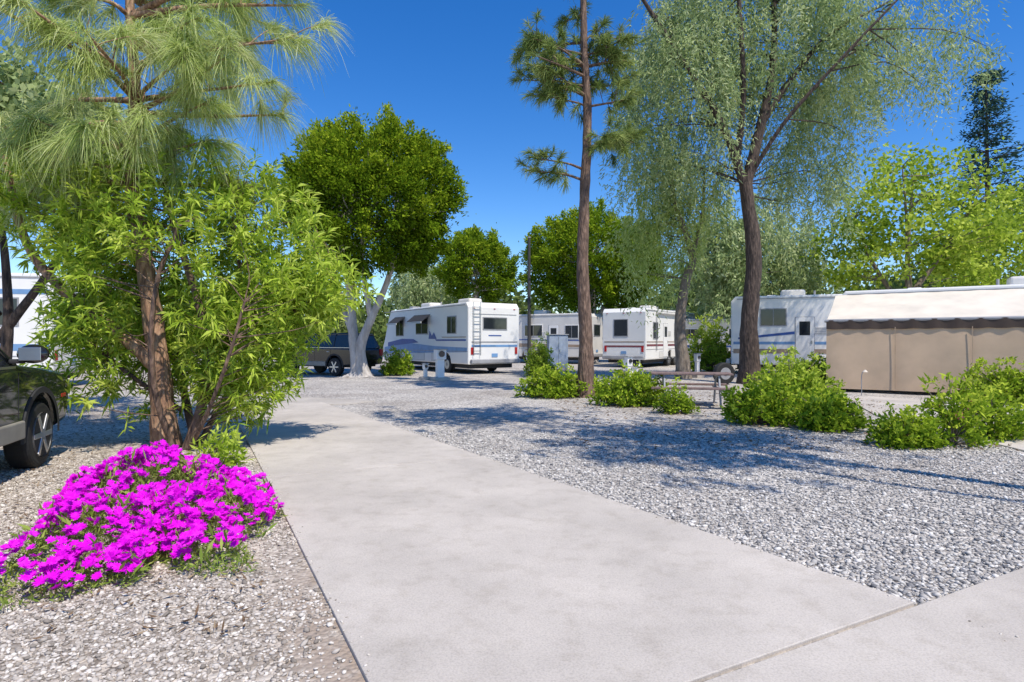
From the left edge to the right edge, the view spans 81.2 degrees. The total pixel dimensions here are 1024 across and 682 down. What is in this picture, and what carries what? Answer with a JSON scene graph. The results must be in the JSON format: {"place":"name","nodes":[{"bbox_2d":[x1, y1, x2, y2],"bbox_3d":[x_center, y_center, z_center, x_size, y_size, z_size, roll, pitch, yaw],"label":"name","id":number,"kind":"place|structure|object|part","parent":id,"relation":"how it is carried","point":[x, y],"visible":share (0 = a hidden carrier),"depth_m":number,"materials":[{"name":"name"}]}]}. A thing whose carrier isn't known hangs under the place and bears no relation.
{"place":"outdoors","nodes":[
{"label":"outdoors","id":0,"kind":"place"},
{"bbox_2d":[0,346,1023,681],"bbox_3d":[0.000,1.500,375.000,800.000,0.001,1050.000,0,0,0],"label":"ground","id":1,"kind":"structure","parent":0,"point":[464,400],"depth_m":7.56,"materials":[{"name":"grey gravel"}]},
{"bbox_2d":[0,344,67,468],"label":"parked suv","id":2,"kind":"object","parent":1,"relation":"on","point":[33,403],"visible":1,"depth_m":6.76,"materials":[{"name":"black paint"}]},
{"bbox_2d":[0,273,85,377],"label":"motorhome","id":3,"kind":"object","parent":1,"relation":"on","point":[23,285],"visible":0.18,"depth_m":18.45,"materials":[{"name":"white metal"}]},
{"bbox_2d":[0,298,16,324],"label":"window","id":4,"kind":"structure","parent":3,"relation":"in","point":[14,300],"depth_m":18.27,"materials":[{"name":"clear glass"}]},
{"bbox_2d":[0,297,18,325],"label":"window frame","id":5,"kind":"structure","parent":3,"relation":"in","point":[17,298],"depth_m":18.37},
{"bbox_2d":[0,29,176,358],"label":"acacia tree","id":6,"kind":"object","parent":1,"relation":"on","point":[13,91],"visible":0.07,"depth_m":11.06,"materials":[{"name":"green plant"}]},
{"bbox_2d":[0,408,280,639],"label":"leaf litter","id":7,"kind":"object","parent":1,"relation":"on","point":[167,604],"visible":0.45,"depth_m":3.71,"materials":[{"name":"brown plant"}]},
{"bbox_2d":[0,439,287,609],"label":"flowering iceplant","id":8,"kind":"object","parent":1,"relation":"on","point":[81,497],"visible":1,"depth_m":4.21,"materials":[{"name":"purple plant"}]},
{"bbox_2d":[0,455,352,681],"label":"gravel stones","id":9,"kind":"object","parent":1,"relation":"on","point":[95,632],"visible":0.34,"depth_m":3.21,"materials":[{"name":"grey gravel"}]},
{"bbox_2d":[0,0,355,446],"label":"pine tree","id":10,"kind":"object","parent":1,"relation":"on","point":[188,50],"visible":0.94,"depth_m":8.00,"materials":[{"name":"green plant"}]},
{"bbox_2d":[0,126,387,450],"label":"oleander tree","id":11,"kind":"object","parent":1,"relation":"on","point":[244,322],"visible":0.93,"depth_m":8.14,"materials":[{"name":"green plant"}]},
{"bbox_2d":[184,415,256,470],"bbox_3d":[-3.478,1.190,7.108,0.810,0.642,0.646,0,0,16],"label":"shrub","id":12,"kind":"object","parent":1,"relation":"on","point":[221,449],"visible":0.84,"depth_m":7.05,"materials":[{"name":"green plant"}]},
{"bbox_2d":[68,390,374,404],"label":"back lane","id":13,"kind":"structure","parent":1,"relation":"on","point":[129,399],"depth_m":15.11,"materials":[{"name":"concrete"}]},
{"bbox_2d":[283,333,382,375],"bbox_3d":[-8.283,0.566,26.990,4.860,1.868,2.500,0,0,30],"label":"parked suv","id":14,"kind":"object","parent":1,"relation":"on","point":[333,356],"visible":0.52,"depth_m":25.82,"materials":[{"name":"black paint"}]},
{"bbox_2d":[268,101,472,377],"bbox_3d":[-5.838,-4.098,25.003,8.784,11.391,7.639,0,0,0],"label":"ficus tree","id":15,"kind":"object","parent":1,"relation":"on","point":[408,231],"visible":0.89,"depth_m":23.18,"materials":[{"name":"green plant"}]},
{"bbox_2d":[377,344,415,375],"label":"shrub","id":16,"kind":"object","parent":1,"relation":"on","point":[397,364],"visible":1,"depth_m":25.81,"materials":[{"name":"green plant"}]},
{"bbox_2d":[419,363,429,379],"bbox_3d":[-3.350,1.175,23.100,0.400,0.650,0.400,0,0,-29],"label":"utility pedestal","id":17,"kind":"object","parent":1,"relation":"on","point":[425,376],"visible":0.94,"depth_m":23.02,"materials":[{"name":"metal"}]},
{"bbox_2d":[386,255,470,309],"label":"eucalyptus tree","id":18,"kind":"object","parent":1,"relation":"on","point":[422,290],"visible":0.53,"depth_m":54.71,"materials":[{"name":"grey plant"}]},
{"bbox_2d":[430,349,449,380],"bbox_3d":[-2.750,0.900,22.800,0.600,1.200,0.600,0,0,-29],"label":"utility pedestal","id":19,"kind":"object","parent":1,"relation":"on","point":[439,356],"visible":0.99,"depth_m":22.66,"materials":[{"name":"metal"}]},
{"bbox_2d":[383,298,519,372],"bbox_3d":[-3.707,-0.280,31.121,3.324,3.560,9.870,0,0,-35],"label":"motorhome","id":20,"kind":"object","parent":1,"relation":"on","point":[471,333],"visible":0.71,"depth_m":27.93,"materials":[{"name":"white metal"}]},
{"bbox_2d":[396,321,402,335],"bbox_3d":[-6.130,-0.700,32.585,0.030,0.800,0.900,0,0,-35],"label":"window","id":21,"kind":"structure","parent":20,"relation":"in","point":[399,327],"depth_m":32.56,"materials":[{"name":"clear glass"}]},
{"bbox_2d":[416,319,426,333],"bbox_3d":[-4.589,-0.750,30.368,0.030,0.750,1.300,0,0,-35],"label":"window","id":22,"kind":"structure","parent":20,"relation":"in","point":[424,323],"depth_m":30.26,"materials":[{"name":"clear glass"}]},
{"bbox_2d":[447,317,455,332],"bbox_3d":[-2.819,-0.750,27.823,0.030,0.750,0.800,0,0,-35],"label":"window","id":23,"kind":"structure","parent":20,"relation":"in","point":[451,321],"depth_m":27.79,"materials":[{"name":"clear glass"}]},
{"bbox_2d":[483,317,506,329],"bbox_3d":[-0.779,-0.800,27.404,1.340,0.590,0.030,0,0,-35],"label":"end window frame","id":24,"kind":"structure","parent":20,"relation":"in","point":[483,317],"depth_m":27.39,"materials":[{"name":"silver metal"}]},
{"bbox_2d":[484,318,505,328],"bbox_3d":[-0.775,-0.800,27.397,1.250,0.500,0.030,0,0,-35],"label":"end window","id":25,"kind":"structure","parent":20,"relation":"in","point":[489,323],"depth_m":27.38,"materials":[{"name":"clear glass"}]},
{"bbox_2d":[427,222,520,303],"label":"ficus tree","id":26,"kind":"object","parent":1,"relation":"on","point":[475,249],"visible":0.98,"depth_m":48.02,"materials":[{"name":"green plant"}]},
{"bbox_2d":[24,248,1023,350],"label":"distant trees","id":27,"kind":"object","parent":1,"relation":"on","point":[378,329],"visible":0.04,"depth_m":65.39,"materials":[{"name":"green plant"}]},
{"bbox_2d":[527,236,531,361],"bbox_3d":[1.197,-2.740,40.000,0.347,8.480,0.260,0,0,0],"label":"utility pole","id":28,"kind":"object","parent":1,"relation":"on","point":[529,301],"visible":0.84,"depth_m":39.91,"materials":[{"name":"brown wood"}]},
{"bbox_2d":[522,332,558,376],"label":"shrub","id":29,"kind":"object","parent":1,"relation":"on","point":[539,357],"visible":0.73,"depth_m":24.79,"materials":[{"name":"green plant"}]},
{"bbox_2d":[513,362,589,398],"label":"shrub","id":30,"kind":"object","parent":1,"relation":"on","point":[548,382],"visible":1,"depth_m":15.66,"materials":[{"name":"green plant"}]},
{"bbox_2d":[547,334,568,369],"bbox_3d":[2.350,0.578,31.000,1.300,1.865,0.800,0,0,-9],"label":"electrical cabinet","id":31,"kind":"object","parent":1,"relation":"on","point":[558,343],"visible":0.6,"depth_m":30.71,"materials":[{"name":"metal"}]},
{"bbox_2d":[519,310,602,361],"bbox_3d":[2.115,-0.305,40.949,8.220,3.610,2.900,0,0,30],"label":"travel trailer","id":32,"kind":"object","parent":1,"relation":"on","point":[543,322],"visible":0.17,"depth_m":39.38,"materials":[{"name":"white metal"}]},
{"bbox_3d":[1.434,-0.700,39.997,1.300,0.700,0.030,0,0,30],"label":"window","id":33,"kind":"part","parent":32,"relation":"part of","materials":[{"name":"grey glass"}]},
{"bbox_3d":[2.731,-0.550,39.243,0.420,0.600,0.030,0,0,30],"label":"door window","id":34,"kind":"part","parent":32,"relation":"part of","materials":[{"name":"black glass"}]},
{"bbox_3d":[2.736,-0.050,39.251,0.720,1.950,0.030,0,0,30],"label":"door","id":35,"kind":"part","parent":32,"relation":"part of","materials":[{"name":"white metal"}]},
{"bbox_3d":[3.855,-0.600,38.589,0.900,0.800,0.030,0,0,30],"label":"window","id":36,"kind":"part","parent":32,"relation":"part of","materials":[{"name":"black glass"}]},
{"bbox_3d":[3.859,-0.600,38.596,0.990,0.890,0.030,0,0,30],"label":"window frame","id":37,"kind":"part","parent":32,"relation":"part of","materials":[{"name":"silver metal"}]},
{"bbox_3d":[5.567,-0.700,39.116,0.030,0.700,1.000,0,0,30],"label":"end window","id":38,"kind":"part","parent":32,"relation":"part of","materials":[{"name":"black glass"}]},
{"bbox_2d":[505,0,652,397],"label":"pine tree","id":39,"kind":"object","parent":1,"relation":"on","point":[545,48],"visible":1,"depth_m":15.87,"materials":[{"name":"green plant"}]},
{"bbox_2d":[516,197,665,362],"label":"ficus tree","id":40,"kind":"object","parent":1,"relation":"on","point":[553,257],"visible":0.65,"depth_m":40.05,"materials":[{"name":"green plant"}]},
{"bbox_2d":[575,374,607,395],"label":"shrub","id":41,"kind":"object","parent":1,"relation":"on","point":[595,379],"visible":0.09,"depth_m":16.20,"materials":[{"name":"green plant"}]},
{"bbox_2d":[624,356,633,374],"bbox_3d":[3.900,1.000,20.000,0.420,1.000,0.420,0,0,-29],"label":"utility pedestal","id":42,"kind":"object","parent":1,"relation":"on","point":[628,360],"visible":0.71,"depth_m":19.92,"materials":[{"name":"metal"}]},
{"bbox_2d":[585,359,674,407],"bbox_3d":[2.801,0.963,13.931,1.917,1.101,1.557,0,0,-20],"label":"shrub","id":43,"kind":"object","parent":1,"relation":"on","point":[630,388],"visible":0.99,"depth_m":13.66,"materials":[{"name":"green plant"}]},
{"bbox_2d":[623,358,642,372],"bbox_3d":[4.400,1.073,22.000,0.700,0.854,0.700,0,0,-29],"label":"utility pedestal","id":44,"kind":"object","parent":1,"relation":"on","point":[635,363],"visible":0.35,"depth_m":21.83,"materials":[{"name":"metal"}]},
{"bbox_2d":[602,305,694,365],"bbox_3d":[8.827,-0.330,37.111,2.950,3.660,8.820,0,0,35],"label":"travel trailer","id":45,"kind":"object","parent":1,"relation":"on","point":[623,335],"visible":0.77,"depth_m":33.98,"materials":[{"name":"white metal"}]},
{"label":"end window","id":46,"kind":"part","parent":45,"relation":"part of","materials":[{"name":"black glass"}]},
{"bbox_3d":[6.164,-0.750,33.850,0.890,0.990,0.030,0,0,35],"label":"end window frame","id":47,"kind":"part","parent":45,"relation":"part of","materials":[{"name":"silver metal"}]},
{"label":"window","id":48,"kind":"part","parent":45,"relation":"part of","materials":[{"name":"black glass"}]},
{"bbox_3d":[9.117,-0.050,35.460,0.030,1.950,0.720,0,0,35],"label":"door","id":49,"kind":"part","parent":45,"relation":"part of","materials":[{"name":"white metal"}]},
{"bbox_2d":[599,114,741,378],"bbox_3d":[6.509,-3.764,24.578,5.957,10.585,4.395,0,0,0],"label":"eucalyptus tree","id":50,"kind":"object","parent":1,"relation":"on","point":[659,229],"visible":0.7,"depth_m":24.04,"materials":[{"name":"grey plant"}]},
{"bbox_2d":[652,371,699,414],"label":"shrub","id":51,"kind":"object","parent":1,"relation":"on","point":[673,405],"visible":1,"depth_m":12.30,"materials":[{"name":"green plant"}]},
{"bbox_2d":[650,371,736,407],"bbox_3d":[4.150,1.113,13.900,1.800,0.755,1.680,0,0,12],"label":"picnic table","id":52,"kind":"object","parent":1,"relation":"on","point":[714,385],"visible":0.68,"depth_m":13.59,"materials":[{"name":"brown wood"}]},
{"bbox_2d":[692,353,704,377],"bbox_3d":[7.600,1.000,24.500,0.420,1.000,0.420,0,0,-29],"label":"utility pedestal","id":53,"kind":"object","parent":1,"relation":"on","point":[697,358],"visible":0.89,"depth_m":24.41,"materials":[{"name":"metal"}]},
{"bbox_2d":[685,314,730,358],"bbox_3d":[13.115,-0.105,38.545,6.220,3.210,2.536,0,0,18],"label":"travel trailer","id":54,"kind":"object","parent":1,"relation":"on","point":[690,329],"visible":0.09,"depth_m":37.68,"materials":[{"name":"white metal"}]},
{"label":"window","id":55,"kind":"part","parent":54,"relation":"part of","materials":[{"name":"grey glass"}]},
{"bbox_2d":[686,313,737,371],"bbox_3d":[9.550,0.073,29.015,2.955,2.876,2.044,0,0,0],"label":"shrub","id":56,"kind":"object","parent":1,"relation":"on","point":[713,352],"visible":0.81,"depth_m":28.71,"materials":[{"name":"green plant"}]},
{"bbox_2d":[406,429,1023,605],"bbox_3d":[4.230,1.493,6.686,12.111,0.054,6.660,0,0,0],"label":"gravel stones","id":57,"kind":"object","parent":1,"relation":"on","point":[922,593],"visible":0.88,"depth_m":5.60,"materials":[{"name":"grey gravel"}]},
{"bbox_2d":[713,362,734,383],"bbox_3d":[7.300,1.120,20.600,0.760,0.760,0.280,0,0,-14],"label":"spare wheel","id":58,"kind":"object","parent":1,"relation":"on","point":[723,367],"visible":0.75,"depth_m":20.49,"materials":[{"name":"black rubber"}]},
{"bbox_2d":[652,183,820,364],"bbox_3d":[13.743,-4.195,37.793,9.886,11.439,6.990,0,0,0],"label":"eucalyptus tree","id":59,"kind":"object","parent":1,"relation":"on","point":[725,286],"visible":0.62,"depth_m":36.74,"materials":[{"name":"green plant"}]},
{"bbox_2d":[719,367,806,426],"bbox_3d":[4.589,0.997,10.793,1.681,1.031,1.281,0,0,0],"label":"shrub","id":60,"kind":"object","parent":1,"relation":"on","point":[760,405],"visible":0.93,"depth_m":10.59,"materials":[{"name":"green plant"}]},
{"bbox_2d":[726,290,841,368],"bbox_3d":[14.200,-0.405,26.473,8.820,3.810,2.800,0,0,22],"label":"travel trailer","id":61,"kind":"object","parent":1,"relation":"on","point":[789,318],"visible":0.19,"depth_m":26.14,"materials":[{"name":"white metal"}]},
{"bbox_3d":[11.523,-1.050,26.346,1.090,0.790,0.030,0,0,22],"label":"window frame","id":62,"kind":"part","parent":61,"relation":"part of","materials":[{"name":"silver metal"}]},
{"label":"window","id":63,"kind":"part","parent":61,"relation":"part of","materials":[{"name":"grey glass"}]},
{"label":"door window","id":64,"kind":"part","parent":61,"relation":"part of","materials":[{"name":"black glass"}]},
{"bbox_3d":[12.685,-0.050,25.885,0.720,1.950,0.030,0,0,22],"label":"door","id":65,"kind":"part","parent":61,"relation":"part of","materials":[{"name":"white metal"}]},
{"bbox_2d":[551,392,1023,452],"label":"leaf litter","id":66,"kind":"object","parent":1,"relation":"on","point":[724,425],"visible":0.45,"depth_m":9.85,"materials":[{"name":"brown plant"}]},
{"bbox_2d":[728,210,851,318],"bbox_3d":[19.262,-3.724,41.648,8.012,10.496,8.323,0,0,-29],"label":"eucalyptus tree","id":67,"kind":"object","parent":1,"relation":"on","point":[814,284],"visible":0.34,"depth_m":39.22,"materials":[{"name":"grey plant"}]},
{"bbox_2d":[746,344,850,406],"bbox_3d":[6.236,0.783,13.200,2.274,1.460,1.768,0,0,0],"label":"shrub","id":68,"kind":"object","parent":1,"relation":"on","point":[810,381],"visible":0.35,"depth_m":12.99,"materials":[{"name":"green plant"}]},
{"bbox_2d":[595,0,1011,383],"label":"eucalyptus tree","id":69,"kind":"object","parent":1,"relation":"on","point":[674,33],"visible":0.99,"depth_m":20.85,"materials":[{"name":"green plant"}]},
{"bbox_2d":[774,351,847,390],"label":"shrub","id":70,"kind":"object","parent":1,"relation":"on","point":[817,363],"visible":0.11,"depth_m":18.33,"materials":[{"name":"green plant"}]},
{"bbox_2d":[783,383,877,432],"bbox_3d":[5.355,1.099,10.037,1.262,0.825,1.248,0,0,-39],"label":"shrub","id":71,"kind":"object","parent":1,"relation":"on","point":[828,412],"visible":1,"depth_m":9.88,"materials":[{"name":"green plant"}]},
{"bbox_2d":[861,370,866,395],"bbox_3d":[9.669,1.145,16.360,0.142,0.710,0.137,0,0,-13],"label":"path light","id":72,"kind":"object","parent":1,"relation":"on","point":[861,381],"visible":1,"depth_m":16.39,"materials":[{"name":"grey metal"}]},
{"bbox_2d":[789,137,1023,293],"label":"sycamore tree","id":73,"kind":"object","parent":1,"relation":"on","point":[943,255],"visible":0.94,"depth_m":32.57,"materials":[{"name":"green plant"}]},
{"bbox_2d":[863,401,952,449],"bbox_3d":[5.585,1.182,8.474,1.096,0.662,0.922,0,0,0],"label":"shrub","id":74,"kind":"object","parent":1,"relation":"on","point":[906,429],"visible":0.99,"depth_m":8.34,"materials":[{"name":"green plant"}]},
{"bbox_2d":[824,276,1023,392],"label":"travel trailer","id":75,"kind":"object","parent":1,"relation":"on","point":[896,339],"visible":0.9,"depth_m":16.94,"materials":[{"name":"beige fabric"}]},
{"bbox_2d":[848,396,1023,450],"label":"trailer pad","id":76,"kind":"object","parent":1,"relation":"on","point":[1015,444],"visible":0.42,"depth_m":13.48,"materials":[{"name":"concrete"}]},
{"bbox_2d":[937,375,1023,442],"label":"shrub","id":77,"kind":"object","parent":76,"relation":"on","point":[1010,425],"visible":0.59,"depth_m":8.95,"materials":[{"name":"green plant"}]},
{"bbox_2d":[913,372,1001,447],"bbox_3d":[6.385,0.980,8.639,1.135,1.064,1.106,0,0,41],"label":"shrub","id":78,"kind":"object","parent":1,"relation":"on","point":[959,420],"visible":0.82,"depth_m":8.47,"materials":[{"name":"green plant"}]},
{"bbox_2d":[919,167,1023,287],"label":"sycamore tree","id":79,"kind":"object","parent":1,"relation":"on","point":[1018,269],"visible":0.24,"depth_m":41.08,"materials":[{"name":"green plant"}]},
{"bbox_2d":[933,67,1023,275],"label":"cedar tree","id":80,"kind":"object","parent":1,"relation":"on","point":[990,108],"visible":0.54,"depth_m":59.55,"materials":[{"name":"green plant"}]},
{"bbox_2d":[947,356,1023,404],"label":"shrub","id":81,"kind":"object","parent":1,"relation":"on","point":[1015,380],"visible":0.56,"depth_m":14.22,"materials":[{"name":"green plant"}]},
{"bbox_2d":[0,0,1023,339],"label":"sky","id":82,"kind":"structure","parent":0,"point":[442,66],"materials":[{"name":"blue"}]},
{"bbox_2d":[235,402,913,681],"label":"concrete driveway","id":83,"kind":"structure","parent":0,"point":[435,560],"depth_m":3.76,"materials":[{"name":"grey concrete"}]},
{"bbox_2d":[247,439,1017,673],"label":"stray stones","id":84,"kind":"object","parent":83,"relation":"on","point":[494,460],"visible":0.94,"depth_m":4.08,"materials":[{"name":"grey stone"}]},
{"bbox_2d":[704,567,1023,681],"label":"concrete road","id":85,"kind":"structure","parent":0,"point":[942,639],"depth_m":2.87,"materials":[{"name":"grey concrete"}]}
]}

